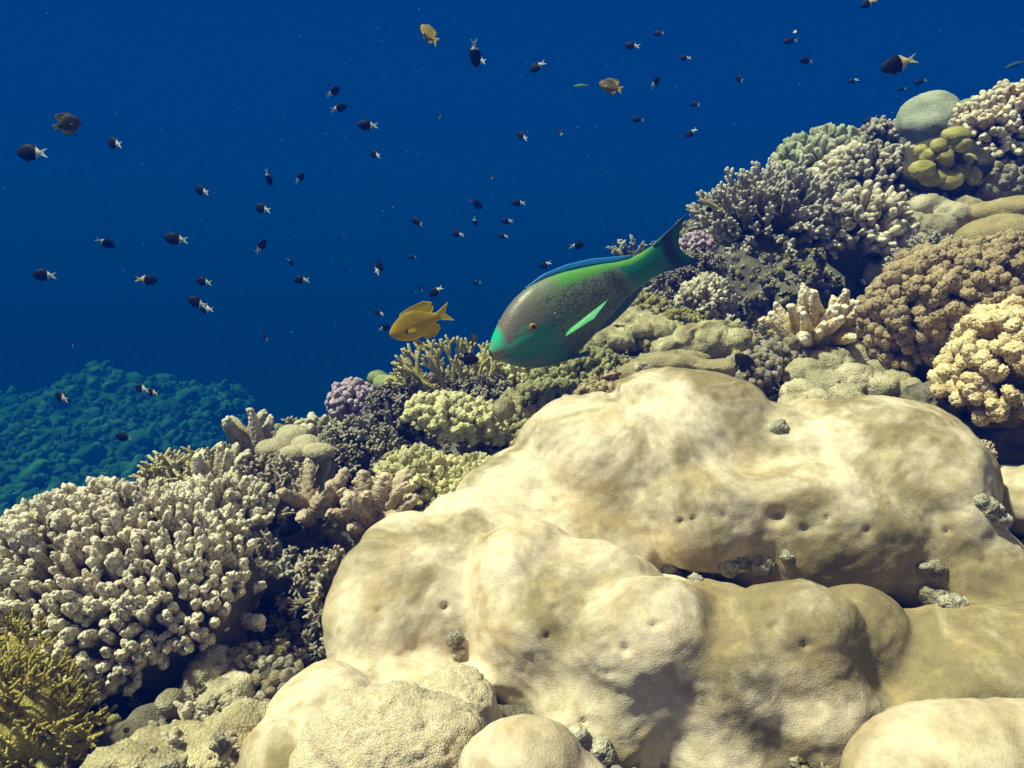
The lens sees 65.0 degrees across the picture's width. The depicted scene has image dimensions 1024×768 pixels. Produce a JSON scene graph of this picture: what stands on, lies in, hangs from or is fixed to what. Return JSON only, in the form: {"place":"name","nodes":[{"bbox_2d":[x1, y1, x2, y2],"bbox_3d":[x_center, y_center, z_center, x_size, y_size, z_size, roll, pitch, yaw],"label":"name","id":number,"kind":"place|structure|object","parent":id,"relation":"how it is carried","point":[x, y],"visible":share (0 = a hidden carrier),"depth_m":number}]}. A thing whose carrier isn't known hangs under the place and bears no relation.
{"place":"outdoors","nodes":[
{"label":"outdoors","id":0,"kind":"place"},
{"bbox_2d":[16,144,47,161],"bbox_3d":[-1.253,-0.603,2.100,0.092,0.046,0.015,4,9,10],"label":"chromis","id":1,"kind":"object","parent":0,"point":[28,152],"visible":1,"depth_m":2.10},
{"bbox_2d":[32,269,55,280],"bbox_3d":[-1.454,-0.338,2.500,0.080,0.040,0.013,4,8,5],"label":"chromis","id":2,"kind":"object","parent":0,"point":[42,274],"visible":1,"depth_m":2.50},
{"bbox_2d":[52,113,80,135],"bbox_3d":[-1.213,-0.708,2.192,0.070,0.061,0.018,-2,12,-8],"label":"butterflyfish","id":3,"kind":"object","parent":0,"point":[68,123],"visible":1,"depth_m":2.19},
{"bbox_2d":[95,237,114,248],"bbox_3d":[-1.467,-0.509,2.900,0.068,0.034,0.011,25,-6,-30],"label":"chromis","id":4,"kind":"object","parent":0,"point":[106,243],"visible":1,"depth_m":2.90},
{"bbox_2d":[107,137,120,148],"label":"chromis","id":5,"kind":"object","parent":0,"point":[112,142],"visible":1,"depth_m":2.70},
{"bbox_2d":[116,432,132,441],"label":"chromis","id":6,"kind":"object","parent":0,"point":[121,436],"visible":1,"depth_m":2.70},
{"bbox_2d":[135,275,156,285],"bbox_3d":[-1.229,-0.350,2.700,0.073,0.037,0.012,4,7,-8],"label":"chromis","id":7,"kind":"object","parent":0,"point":[149,280],"visible":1,"depth_m":2.70},
{"bbox_2d":[164,232,187,244],"bbox_3d":[-1.044,-0.450,2.500,0.080,0.040,0.013,8,9,5],"label":"chromis","id":8,"kind":"object","parent":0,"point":[173,238],"visible":1,"depth_m":2.50},
{"bbox_2d":[187,296,206,309],"bbox_3d":[-1.018,-0.263,2.600,0.077,0.039,0.013,22,12,10],"label":"chromis","id":9,"kind":"object","parent":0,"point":[195,301],"visible":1,"depth_m":2.60},
{"bbox_2d":[0,283,524,507],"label":"sea floor","id":10,"kind":"structure","parent":0,"point":[336,335],"depth_m":91.46},
{"bbox_2d":[0,360,258,516],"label":"coral heads","id":11,"kind":"object","parent":10,"relation":"on","point":[37,473],"visible":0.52,"depth_m":19.00},
{"bbox_2d":[254,203,270,212],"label":"chromis","id":12,"kind":"object","parent":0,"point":[260,208],"visible":1,"depth_m":3.00},
{"bbox_2d":[312,456,335,493],"bbox_3d":[-0.380,0.183,1.623,0.072,0.024,0.098,-34,34,22],"label":"damselfish","id":13,"kind":"object","parent":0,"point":[325,472],"visible":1,"depth_m":1.62},
{"bbox_2d":[357,120,377,130],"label":"chromis","id":14,"kind":"object","parent":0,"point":[364,125],"visible":1,"depth_m":2.60},
{"bbox_2d":[420,24,438,46],"bbox_3d":[-0.265,-1.120,2.578,0.026,0.053,0.107,-9,52,-46],"label":"damselfish","id":15,"kind":"object","parent":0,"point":[429,32],"visible":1,"depth_m":2.57},
{"bbox_2d":[445,630,462,646],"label":"pebble","id":16,"kind":"object","parent":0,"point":[453,639],"visible":1,"depth_m":1.40},
{"bbox_2d":[459,352,478,365],"bbox_3d":[-0.126,-0.072,2.350,0.058,0.042,0.014,2,8,0],"label":"damselfish","id":17,"kind":"object","parent":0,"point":[468,358],"visible":1,"depth_m":2.35},
{"bbox_2d":[469,39,481,67],"bbox_3d":[-0.123,-1.111,2.700,0.046,0.092,0.015,12,38,23],"label":"chromis","id":18,"kind":"object","parent":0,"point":[475,56],"visible":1,"depth_m":2.70},
{"bbox_2d":[0,0,1023,287],"label":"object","id":19,"kind":"structure","parent":0,"point":[86,189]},
{"bbox_2d":[12,9,1022,340],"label":"plankton","id":20,"kind":"object","parent":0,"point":[388,153],"visible":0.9,"depth_m":1.83},
{"bbox_2d":[33,186,1023,767],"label":"reef slope","id":21,"kind":"structure","parent":0,"point":[135,720],"depth_m":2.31},
{"bbox_2d":[0,640,109,767],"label":"fire coral","id":22,"kind":"object","parent":21,"relation":"on","point":[45,717],"visible":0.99,"depth_m":1.16},
{"bbox_2d":[0,475,263,720],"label":"coral","id":23,"kind":"object","parent":21,"relation":"on","point":[143,590],"visible":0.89,"depth_m":1.39},
{"bbox_2d":[0,603,78,677],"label":"fire coral","id":24,"kind":"object","parent":23,"relation":"on","point":[19,633],"visible":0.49,"depth_m":1.29},
{"bbox_2d":[239,612,265,632],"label":"finger coral","id":25,"kind":"object","parent":23,"relation":"on","point":[255,623],"visible":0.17,"depth_m":1.47},
{"bbox_2d":[79,698,269,767],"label":"rock","id":26,"kind":"object","parent":21,"relation":"on","point":[241,718],"visible":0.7,"depth_m":1.14},
{"bbox_2d":[129,441,224,486],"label":"fire coral","id":27,"kind":"object","parent":21,"relation":"on","point":[160,468],"visible":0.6,"depth_m":2.01},
{"bbox_2d":[179,643,256,718],"bbox_3d":[-0.506,0.535,1.387,0.130,0.143,0.214,-9,15,-38],"label":"rock","id":28,"kind":"object","parent":21,"relation":"on","point":[208,667],"visible":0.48,"depth_m":1.36},
{"bbox_2d":[190,442,251,478],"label":"finger coral","id":29,"kind":"object","parent":21,"relation":"on","point":[232,458],"visible":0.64,"depth_m":1.93},
{"bbox_2d":[169,470,279,538],"bbox_3d":[-0.664,0.304,1.785,0.299,0.233,0.239,0,12,0],"label":"finger coral","id":30,"kind":"object","parent":21,"relation":"on","point":[250,501],"visible":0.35,"depth_m":1.75},
{"bbox_2d":[224,581,266,630],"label":"finger coral","id":31,"kind":"object","parent":21,"relation":"on","point":[259,586],"visible":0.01,"depth_m":1.53},
{"bbox_2d":[221,408,273,462],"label":"finger coral","id":32,"kind":"object","parent":21,"relation":"on","point":[253,433],"visible":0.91,"depth_m":2.23},
{"bbox_2d":[226,641,269,672],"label":"knobby coral","id":33,"kind":"object","parent":21,"relation":"on","point":[244,656],"visible":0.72,"depth_m":1.40},
{"bbox_2d":[243,527,303,612],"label":"knobby coral","id":34,"kind":"object","parent":21,"relation":"on","point":[273,568],"visible":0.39,"depth_m":1.69},
{"bbox_2d":[251,654,303,700],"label":"knobby coral","id":35,"kind":"object","parent":21,"relation":"on","point":[271,676],"visible":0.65,"depth_m":1.36},
{"bbox_2d":[239,450,327,538],"bbox_3d":[-0.590,0.271,1.935,0.277,0.208,0.256,9,15,35],"label":"knobby coral","id":36,"kind":"object","parent":21,"relation":"on","point":[265,469],"visible":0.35,"depth_m":1.91},
{"bbox_2d":[255,424,334,468],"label":"leather coral","id":37,"kind":"object","parent":21,"relation":"on","point":[298,443],"visible":0.77,"depth_m":2.10},
{"bbox_2d":[293,412,331,435],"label":"finger coral","id":38,"kind":"object","parent":21,"relation":"on","point":[311,423],"visible":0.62,"depth_m":2.37},
{"bbox_2d":[276,458,349,538],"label":"finger coral","id":39,"kind":"object","parent":21,"relation":"on","point":[310,505],"visible":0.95,"depth_m":1.81},
{"bbox_2d":[286,545,345,634],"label":"knobby coral","id":40,"kind":"object","parent":21,"relation":"on","point":[325,563],"visible":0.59,"depth_m":1.56},
{"bbox_2d":[324,376,377,421],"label":"cauliflower coral","id":41,"kind":"object","parent":21,"relation":"on","point":[346,396],"visible":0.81,"depth_m":2.54},
{"bbox_2d":[315,414,400,480],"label":"knobby coral","id":42,"kind":"object","parent":21,"relation":"on","point":[351,440],"visible":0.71,"depth_m":2.24},
{"bbox_2d":[325,468,418,543],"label":"finger coral","id":43,"kind":"object","parent":21,"relation":"on","point":[368,503],"visible":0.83,"depth_m":1.75},
{"bbox_2d":[367,370,401,390],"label":"green coral","id":44,"kind":"object","parent":21,"relation":"on","point":[375,378],"visible":0.5,"depth_m":2.70},
{"bbox_2d":[288,663,503,767],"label":"rock","id":45,"kind":"object","parent":21,"relation":"on","point":[443,715],"visible":0.85,"depth_m":1.05},
{"bbox_2d":[362,375,431,441],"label":"knobby coral","id":46,"kind":"object","parent":21,"relation":"on","point":[389,405],"visible":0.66,"depth_m":2.39},
{"bbox_2d":[384,335,505,395],"bbox_3d":[-0.208,-0.041,2.427,0.355,0.222,0.166,-3,12,-12],"label":"fire coral","id":47,"kind":"object","parent":46,"relation":"on","point":[414,372],"visible":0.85,"depth_m":2.40},
{"bbox_2d":[372,442,455,511],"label":"lumpy coral","id":48,"kind":"object","parent":21,"relation":"on","point":[425,464],"visible":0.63,"depth_m":1.92},
{"bbox_2d":[389,301,452,345],"bbox_3d":[-0.199,-0.132,1.760,0.145,0.089,0.035,-22,12,-8],"label":"damselfish","id":49,"kind":"object","parent":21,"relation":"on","point":[415,322],"visible":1,"depth_m":1.75},
{"bbox_2d":[411,366,459,393],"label":"knobby coral","id":50,"kind":"object","parent":21,"relation":"on","point":[430,377],"visible":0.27,"depth_m":2.47},
{"bbox_2d":[399,390,510,446],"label":"lumpy coral","id":51,"kind":"object","parent":21,"relation":"on","point":[454,416],"visible":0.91,"depth_m":2.15},
{"bbox_2d":[422,451,490,508],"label":"lumpy coral","id":52,"kind":"object","parent":21,"relation":"on","point":[461,467],"visible":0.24,"depth_m":1.93},
{"bbox_2d":[449,372,515,401],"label":"knobby coral","id":53,"kind":"object","parent":21,"relation":"on","point":[494,388],"visible":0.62,"depth_m":2.38},
{"bbox_2d":[462,350,530,387],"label":"lumpy coral","id":54,"kind":"object","parent":21,"relation":"on","point":[514,375],"visible":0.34,"depth_m":2.47},
{"bbox_2d":[492,397,514,419],"bbox_3d":[-0.021,0.062,2.021,0.058,0.058,0.059,0,12,0],"label":"ball sponge","id":55,"kind":"object","parent":21,"relation":"on","point":[503,408],"visible":1,"depth_m":2.00},
{"bbox_2d":[87,194,926,767],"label":"coral rubble","id":56,"kind":"object","parent":21,"relation":"on","point":[163,702],"visible":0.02,"depth_m":1.80},
{"bbox_2d":[458,714,605,767],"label":"boulder coral","id":57,"kind":"object","parent":21,"relation":"on","point":[525,741],"visible":1,"depth_m":0.95},
{"bbox_2d":[498,375,587,445],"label":"lumpy coral","id":58,"kind":"object","parent":21,"relation":"on","point":[529,398],"visible":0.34,"depth_m":2.25},
{"bbox_2d":[527,344,630,380],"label":"lumpy coral","id":59,"kind":"object","parent":21,"relation":"on","point":[596,362],"visible":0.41,"depth_m":2.42},
{"bbox_2d":[489,213,701,367],"bbox_3d":[0.240,-0.246,2.225,0.695,0.252,0.210,-30,16,-12],"label":"parrotfish","id":60,"kind":"object","parent":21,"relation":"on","point":[586,301],"visible":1,"depth_m":2.17},
{"bbox_2d":[606,234,647,255],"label":"staghorn coral","id":61,"kind":"object","parent":21,"relation":"on","point":[620,251],"visible":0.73,"depth_m":3.08},
{"bbox_2d":[235,366,1023,767],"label":"boulder coral","id":62,"kind":"object","parent":21,"relation":"on","point":[547,546],"visible":0.88,"depth_m":1.41},
{"bbox_2d":[452,647,465,659],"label":"pebble","id":63,"kind":"object","parent":62,"relation":"on","point":[458,653],"visible":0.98,"depth_m":1.41},
{"bbox_2d":[568,723,615,767],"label":"pebble","id":64,"kind":"object","parent":62,"relation":"on","point":[600,749],"visible":0.77,"depth_m":1.22},
{"bbox_2d":[573,376,613,394],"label":"fuzzy coral","id":65,"kind":"object","parent":62,"relation":"on","point":[593,384],"visible":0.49,"depth_m":2.02},
{"bbox_2d":[634,362,650,372],"bbox_3d":[0.326,-0.033,2.022,0.044,0.048,0.051,0,12,0],"label":"white tuft","id":66,"kind":"object","parent":62,"relation":"on","point":[638,367],"visible":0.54,"depth_m":2.01},
{"bbox_2d":[661,565,676,574],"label":"pebble","id":67,"kind":"object","parent":62,"relation":"on","point":[668,569],"visible":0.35,"depth_m":1.59},
{"bbox_2d":[687,572,703,581],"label":"pebble","id":68,"kind":"object","parent":62,"relation":"on","point":[694,577],"visible":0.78,"depth_m":1.37},
{"bbox_2d":[718,560,739,577],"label":"pebble","id":69,"kind":"object","parent":62,"relation":"on","point":[729,569],"visible":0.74,"depth_m":1.54},
{"bbox_2d":[734,557,749,569],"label":"pebble","id":70,"kind":"object","parent":62,"relation":"on","point":[743,563],"visible":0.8,"depth_m":1.55},
{"bbox_2d":[747,556,776,575],"bbox_3d":[0.486,0.347,1.573,0.070,0.053,0.063,0,12,0],"label":"pebble","id":71,"kind":"object","parent":62,"relation":"on","point":[763,565],"visible":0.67,"depth_m":1.55},
{"bbox_2d":[767,419,789,434],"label":"pebble","id":72,"kind":"object","parent":62,"relation":"on","point":[780,426],"visible":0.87,"depth_m":1.66},
{"bbox_2d":[779,549,794,563],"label":"pebble","id":73,"kind":"object","parent":62,"relation":"on","point":[786,556],"visible":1,"depth_m":1.51},
{"bbox_2d":[777,338,922,402],"bbox_3d":[0.817,-0.021,2.039,0.420,0.171,0.270,-3,12,-15],"label":"nodular coral","id":74,"kind":"object","parent":62,"relation":"on","point":[852,369],"visible":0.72,"depth_m":1.98},
{"bbox_2d":[916,583,948,604],"bbox_3d":[0.800,0.399,1.521,0.061,0.051,0.063,11,16,41],"label":"pebble","id":75,"kind":"object","parent":62,"relation":"on","point":[928,593],"visible":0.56,"depth_m":1.50},
{"bbox_2d":[917,559,948,577],"bbox_3d":[0.785,0.343,1.501,0.053,0.036,0.044,0,12,0],"label":"pebble","id":76,"kind":"object","parent":62,"relation":"on","point":[936,568],"visible":1,"depth_m":1.49},
{"bbox_2d":[937,592,968,607],"bbox_3d":[0.759,0.378,1.383,0.056,0.043,0.041,0,12,0],"label":"pebble","id":77,"kind":"object","parent":62,"relation":"on","point":[953,600],"visible":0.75,"depth_m":1.37},
{"bbox_2d":[973,493,1004,518],"bbox_3d":[0.889,0.226,1.506,0.059,0.048,0.050,0,12,0],"label":"pebble","id":78,"kind":"object","parent":62,"relation":"on","point":[990,507],"visible":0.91,"depth_m":1.49},
{"bbox_2d":[980,439,997,458],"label":"knobby coral","id":79,"kind":"object","parent":62,"relation":"on","point":[989,445],"visible":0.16,"depth_m":1.73},
{"bbox_2d":[992,513,1013,527],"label":"pebble","id":80,"kind":"object","parent":62,"relation":"on","point":[1005,519],"visible":0.71,"depth_m":1.49},
{"bbox_2d":[588,305,681,353],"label":"encrusting coral","id":81,"kind":"object","parent":21,"relation":"on","point":[629,327],"visible":0.58,"depth_m":2.53},
{"bbox_2d":[629,291,672,314],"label":"lumpy coral","id":82,"kind":"object","parent":21,"relation":"on","point":[647,300],"visible":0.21,"depth_m":2.70},
{"bbox_2d":[616,349,743,377],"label":"encrusting coral","id":83,"kind":"object","parent":21,"relation":"on","point":[683,358],"visible":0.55,"depth_m":2.05},
{"bbox_2d":[600,369,621,389],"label":"fuzzy coral","id":84,"kind":"object","parent":83,"relation":"on","point":[613,377],"visible":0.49,"depth_m":2.08},
{"bbox_2d":[659,305,705,325],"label":"lumpy coral","id":85,"kind":"object","parent":21,"relation":"on","point":[682,315],"visible":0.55,"depth_m":2.56},
{"bbox_2d":[655,245,729,292],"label":"knobby coral","id":86,"kind":"object","parent":21,"relation":"on","point":[710,263],"visible":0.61,"depth_m":2.90},
{"bbox_2d":[679,230,717,253],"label":"cauliflower coral","id":87,"kind":"object","parent":86,"relation":"on","point":[689,240],"visible":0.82,"depth_m":2.96},
{"bbox_2d":[650,320,759,358],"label":"encrusting coral","id":88,"kind":"object","parent":21,"relation":"on","point":[716,339],"visible":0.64,"depth_m":2.31},
{"bbox_2d":[673,272,739,319],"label":"cauliflower coral","id":89,"kind":"object","parent":21,"relation":"on","point":[712,291],"visible":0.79,"depth_m":2.69},
{"bbox_2d":[728,349,788,390],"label":"knobby coral","id":90,"kind":"object","parent":21,"relation":"on","point":[767,373],"visible":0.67,"depth_m":2.01},
{"bbox_2d":[686,152,858,256],"bbox_3d":[0.860,-0.594,2.651,0.539,0.323,0.457,0,12,0],"label":"staghorn coral","id":91,"kind":"object","parent":21,"relation":"on","point":[760,213],"visible":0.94,"depth_m":2.57},
{"bbox_2d":[753,335,812,369],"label":"knobby coral","id":92,"kind":"object","parent":21,"relation":"on","point":[788,349],"visible":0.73,"depth_m":2.09},
{"bbox_2d":[758,282,863,350],"bbox_3d":[0.811,-0.164,2.125,0.301,0.202,0.235,0,12,0],"label":"finger coral","id":93,"kind":"object","parent":21,"relation":"on","point":[814,324],"visible":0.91,"depth_m":2.09},
{"bbox_2d":[770,122,868,194],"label":"lobed coral","id":94,"kind":"object","parent":21,"relation":"on","point":[816,145],"visible":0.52,"depth_m":3.16},
{"bbox_2d":[811,139,866,183],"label":"lumpy coral","id":95,"kind":"object","parent":21,"relation":"on","point":[826,163],"visible":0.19,"depth_m":2.99},
{"bbox_2d":[818,179,919,278],"bbox_3d":[1.148,-0.503,2.633,0.361,0.321,0.322,0,12,0],"label":"finger coral","id":96,"kind":"object","parent":21,"relation":"on","point":[875,223],"visible":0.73,"depth_m":2.54},
{"bbox_2d":[834,139,917,201],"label":"finger coral","id":97,"kind":"object","parent":21,"relation":"on","point":[860,165],"visible":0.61,"depth_m":2.86},
{"bbox_2d":[858,115,898,147],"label":"finger coral","id":98,"kind":"object","parent":21,"relation":"on","point":[882,128],"visible":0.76,"depth_m":3.25},
{"bbox_2d":[862,231,928,284],"bbox_3d":[1.245,-0.404,2.600,0.204,0.183,0.167,0,12,0],"label":"rock","id":99,"kind":"object","parent":21,"relation":"on","point":[872,269],"visible":0.26,"depth_m":2.56},
{"bbox_2d":[883,232,965,265],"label":"staghorn coral","id":100,"kind":"object","parent":21,"relation":"on","point":[936,238],"visible":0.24,"depth_m":2.44},
{"bbox_2d":[895,90,960,144],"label":"dome coral","id":101,"kind":"object","parent":21,"relation":"on","point":[923,117],"visible":0.45,"depth_m":3.11},
{"bbox_2d":[906,186,955,200],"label":"knobby coral","id":102,"kind":"object","parent":21,"relation":"on","point":[945,195],"visible":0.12,"depth_m":2.78},
{"bbox_2d":[896,126,996,197],"bbox_3d":[1.485,-0.761,2.793,0.405,0.236,0.282,-7,14,-31],"label":"knob coral","id":103,"kind":"object","parent":102,"relation":"on","point":[957,161],"visible":0.98,"depth_m":2.69},
{"bbox_2d":[839,697,1023,767],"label":"boulder coral","id":104,"kind":"object","parent":21,"relation":"on","point":[959,733],"visible":1,"depth_m":0.98},
{"bbox_2d":[855,236,1023,372],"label":"soft coral","id":105,"kind":"object","parent":21,"relation":"on","point":[917,302],"visible":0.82,"depth_m":1.94},
{"bbox_2d":[900,381,979,434],"bbox_3d":[0.994,0.071,1.886,0.253,0.150,0.171,0,12,0],"label":"rock","id":106,"kind":"object","parent":21,"relation":"on","point":[919,392],"visible":0.23,"depth_m":1.86},
{"bbox_2d":[905,193,983,237],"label":"lumpy coral","id":107,"kind":"object","parent":21,"relation":"on","point":[934,213],"visible":0.56,"depth_m":2.58},
{"bbox_2d":[927,294,1023,429],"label":"soft coral","id":108,"kind":"object","parent":21,"relation":"on","point":[978,370],"visible":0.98,"depth_m":1.72},
{"bbox_2d":[948,79,1023,159],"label":"finger coral","id":109,"kind":"object","parent":21,"relation":"on","point":[992,120],"visible":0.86,"depth_m":2.75},
{"bbox_2d":[953,195,1023,239],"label":"coral","id":110,"kind":"object","parent":21,"relation":"on","point":[994,217],"visible":0.52,"depth_m":2.42},
{"bbox_2d":[962,411,1023,464],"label":"rock","id":111,"kind":"object","parent":21,"relation":"on","point":[1009,446],"visible":0.16,"depth_m":1.78},
{"bbox_2d":[974,154,1023,200],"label":"knobby coral","id":112,"kind":"object","parent":21,"relation":"on","point":[1004,178],"visible":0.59,"depth_m":2.73},
{"bbox_2d":[975,228,1023,256],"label":"soft coral","id":113,"kind":"object","parent":21,"relation":"on","point":[1014,238],"visible":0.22,"depth_m":2.08},
{"bbox_2d":[999,464,1023,536],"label":"boulder coral","id":114,"kind":"object","parent":21,"relation":"on","point":[1013,490],"visible":0.31,"depth_m":1.65},
{"bbox_2d":[530,59,545,72],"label":"chromis","id":115,"kind":"object","parent":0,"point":[534,68],"visible":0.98,"depth_m":2.80},
{"bbox_2d":[599,78,623,94],"bbox_3d":[0.318,-0.956,2.586,0.087,0.053,0.020,26,17,20],"label":"damselfish","id":116,"kind":"object","parent":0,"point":[609,85],"visible":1,"depth_m":2.58},
{"bbox_2d":[699,199,720,210],"bbox_3d":[0.591,-0.536,2.400,0.074,0.018,0.008,25,9,0],"label":"wrasse","id":117,"kind":"object","parent":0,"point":[710,204],"visible":1,"depth_m":2.40},
{"bbox_2d":[734,353,754,374],"bbox_3d":[0.562,-0.048,1.942,0.052,0.050,0.016,7,14,29],"label":"damselfish","id":118,"kind":"object","parent":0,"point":[745,362],"visible":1,"depth_m":1.94},
{"bbox_2d":[880,53,916,74],"bbox_3d":[0.963,-0.796,2.000,0.090,0.045,0.014,-16,6,8],"label":"chromis","id":119,"kind":"object","parent":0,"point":[895,64],"visible":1,"depth_m":2.00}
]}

